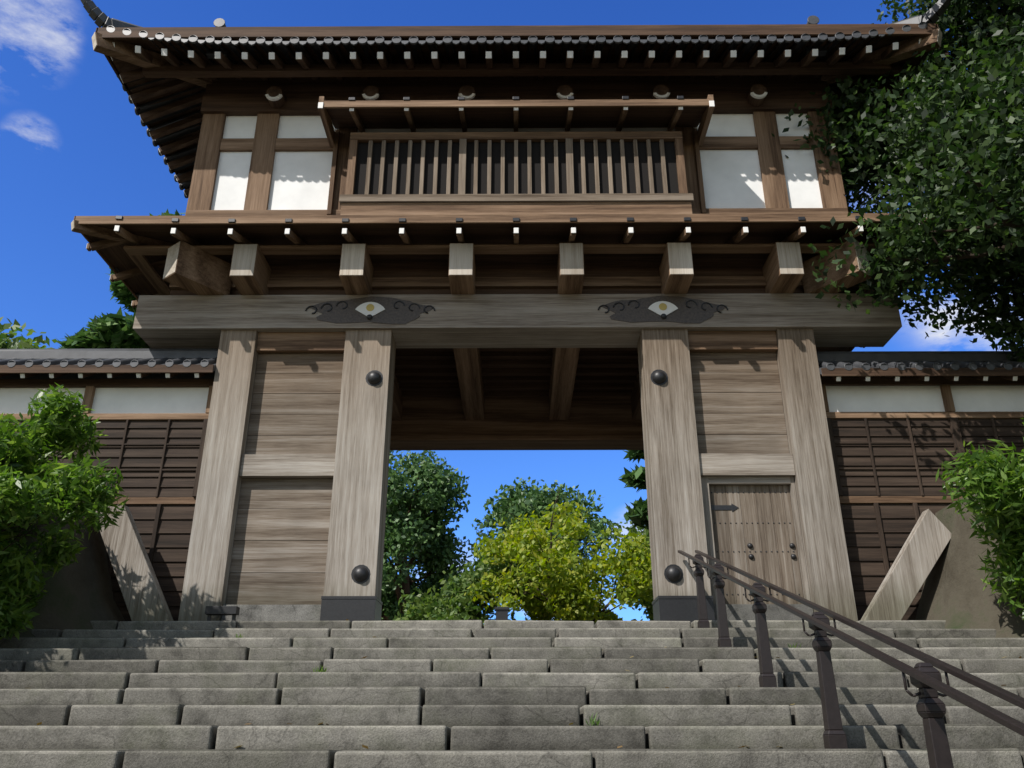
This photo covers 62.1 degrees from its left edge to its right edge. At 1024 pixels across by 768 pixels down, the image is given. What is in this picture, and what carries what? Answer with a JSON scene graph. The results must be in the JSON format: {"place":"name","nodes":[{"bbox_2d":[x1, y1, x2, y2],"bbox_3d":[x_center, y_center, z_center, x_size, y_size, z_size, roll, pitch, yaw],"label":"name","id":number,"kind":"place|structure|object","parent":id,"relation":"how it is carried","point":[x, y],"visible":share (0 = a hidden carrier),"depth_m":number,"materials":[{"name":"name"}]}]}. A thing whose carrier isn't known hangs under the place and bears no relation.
{"place":"outdoors","nodes":[
{"label":"outdoors","id":0,"kind":"place"},
{"bbox_2d":[0,0,1022,620],"label":"sky","id":1,"kind":"structure","parent":0,"point":[73,142],"materials":[{"name":"blue"}]},
{"bbox_2d":[6,493,1023,672],"bbox_3d":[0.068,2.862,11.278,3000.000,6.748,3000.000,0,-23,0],"label":"embankment","id":2,"kind":"structure","parent":0,"point":[79,595],"depth_m":10.79,"materials":[{"name":"grey stone"}]},
{"bbox_2d":[0,316,61,348],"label":"tree","id":3,"kind":"object","parent":2,"relation":"on","point":[15,343],"visible":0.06,"depth_m":16.83,"materials":[{"name":"green plant"}]},
{"bbox_2d":[0,383,130,639],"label":"bush","id":4,"kind":"object","parent":2,"relation":"on","point":[29,471],"visible":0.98,"depth_m":9.68,"materials":[{"name":"green plant"}]},
{"bbox_2d":[0,348,218,620],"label":"wing wall","id":5,"kind":"structure","parent":2,"relation":"on","point":[150,407],"depth_m":12.50,"materials":[{"name":"paint"}]},
{"bbox_2d":[55,208,184,348],"bbox_3d":[-9.812,0.990,21.879,6.990,12.381,6.899,13,-26,-27],"label":"pine tree","id":6,"kind":"object","parent":2,"relation":"on","point":[112,331],"visible":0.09,"depth_m":20.46,"materials":[{"name":"green plant"}]},
{"bbox_2d":[381,450,477,620],"bbox_3d":[-4.815,8.315,36.475,6.575,11.096,7.861,0,-23,0],"label":"broadleaf tree","id":7,"kind":"object","parent":2,"relation":"on","point":[416,530],"visible":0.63,"depth_m":36.07,"materials":[{"name":"leaf"},{"name":"bark"}]},
{"bbox_2d":[393,555,534,625],"bbox_3d":[-1.594,8.589,29.960,5.193,5.501,4.506,18,-29,-36],"label":"bush","id":8,"kind":"object","parent":2,"relation":"on","point":[457,605],"visible":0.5,"depth_m":30.19,"materials":[{"name":"green plant"}]},
{"bbox_2d":[0,620,1023,767],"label":"stairs","id":9,"kind":"structure","parent":2,"relation":"on","point":[409,694],"depth_m":7.33,"materials":[{"name":"stone"}]},
{"bbox_2d":[14,619,1021,748],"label":"grass tufts","id":10,"kind":"object","parent":9,"relation":"on","point":[321,669],"visible":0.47,"depth_m":6.75,"materials":[{"name":"green plant"}]},
{"bbox_2d":[678,550,1023,767],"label":"handrail","id":11,"kind":"object","parent":9,"relation":"on","point":[925,677],"visible":0.99,"depth_m":5.93,"materials":[{"name":"metal"}]},
{"bbox_2d":[133,293,901,622],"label":"gate","id":12,"kind":"structure","parent":2,"relation":"on","point":[325,405],"depth_m":12.52,"materials":[{"name":"brown wood"}]},
{"bbox_2d":[123,75,891,350],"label":"storey","id":13,"kind":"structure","parent":12,"relation":"on","point":[500,145],"depth_m":13.56,"materials":[{"name":"brown wood"}]},
{"bbox_2d":[80,0,950,197],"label":"roof","id":14,"kind":"structure","parent":13,"relation":"attached to","point":[165,76],"depth_m":14.00,"materials":[{"name":"brown wood"}]},
{"bbox_2d":[71,213,960,350],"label":"roof","id":15,"kind":"structure","parent":13,"relation":"attached to","point":[108,238],"depth_m":12.72,"materials":[{"name":"brown wood"}]},
{"bbox_2d":[467,476,623,594],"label":"deciduous tree","id":16,"kind":"object","parent":2,"relation":"on","point":[517,501],"visible":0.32,"depth_m":40.83,"materials":[{"name":"leaf"},{"name":"bark"}]},
{"bbox_2d":[464,491,653,624],"bbox_3d":[2.154,7.654,29.858,7.515,7.141,7.401,0,-23,0],"label":"maple tree","id":17,"kind":"object","parent":2,"relation":"on","point":[559,589],"visible":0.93,"depth_m":28.62,"materials":[{"name":"green plant"}]},
{"bbox_2d":[601,508,653,620],"bbox_3d":[5.951,8.088,31.469,4.372,7.601,6.231,11,-26,-25],"label":"oak tree","id":18,"kind":"object","parent":2,"relation":"on","point":[649,607],"visible":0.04,"depth_m":31.73,"materials":[{"name":"green plant"}]},
{"bbox_2d":[618,450,648,529],"bbox_3d":[4.771,3.334,22.846,4.159,8.818,5.164,0,-23,0],"label":"pine tree","id":19,"kind":"object","parent":2,"relation":"on","point":[637,513],"visible":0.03,"depth_m":23.20,"materials":[{"name":"green plant"}]},
{"bbox_2d":[772,0,1023,361],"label":"tree","id":20,"kind":"object","parent":2,"relation":"on","point":[950,144],"visible":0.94,"depth_m":12.27,"materials":[{"name":"green plant"}]},
{"bbox_2d":[816,351,1023,620],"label":"wing wall","id":21,"kind":"structure","parent":2,"relation":"on","point":[899,422],"depth_m":12.40,"materials":[{"name":"paint"}]},
{"bbox_2d":[936,417,1023,620],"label":"bush","id":22,"kind":"object","parent":2,"relation":"on","point":[997,488],"visible":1,"depth_m":9.71,"materials":[{"name":"green plant"}]}
]}

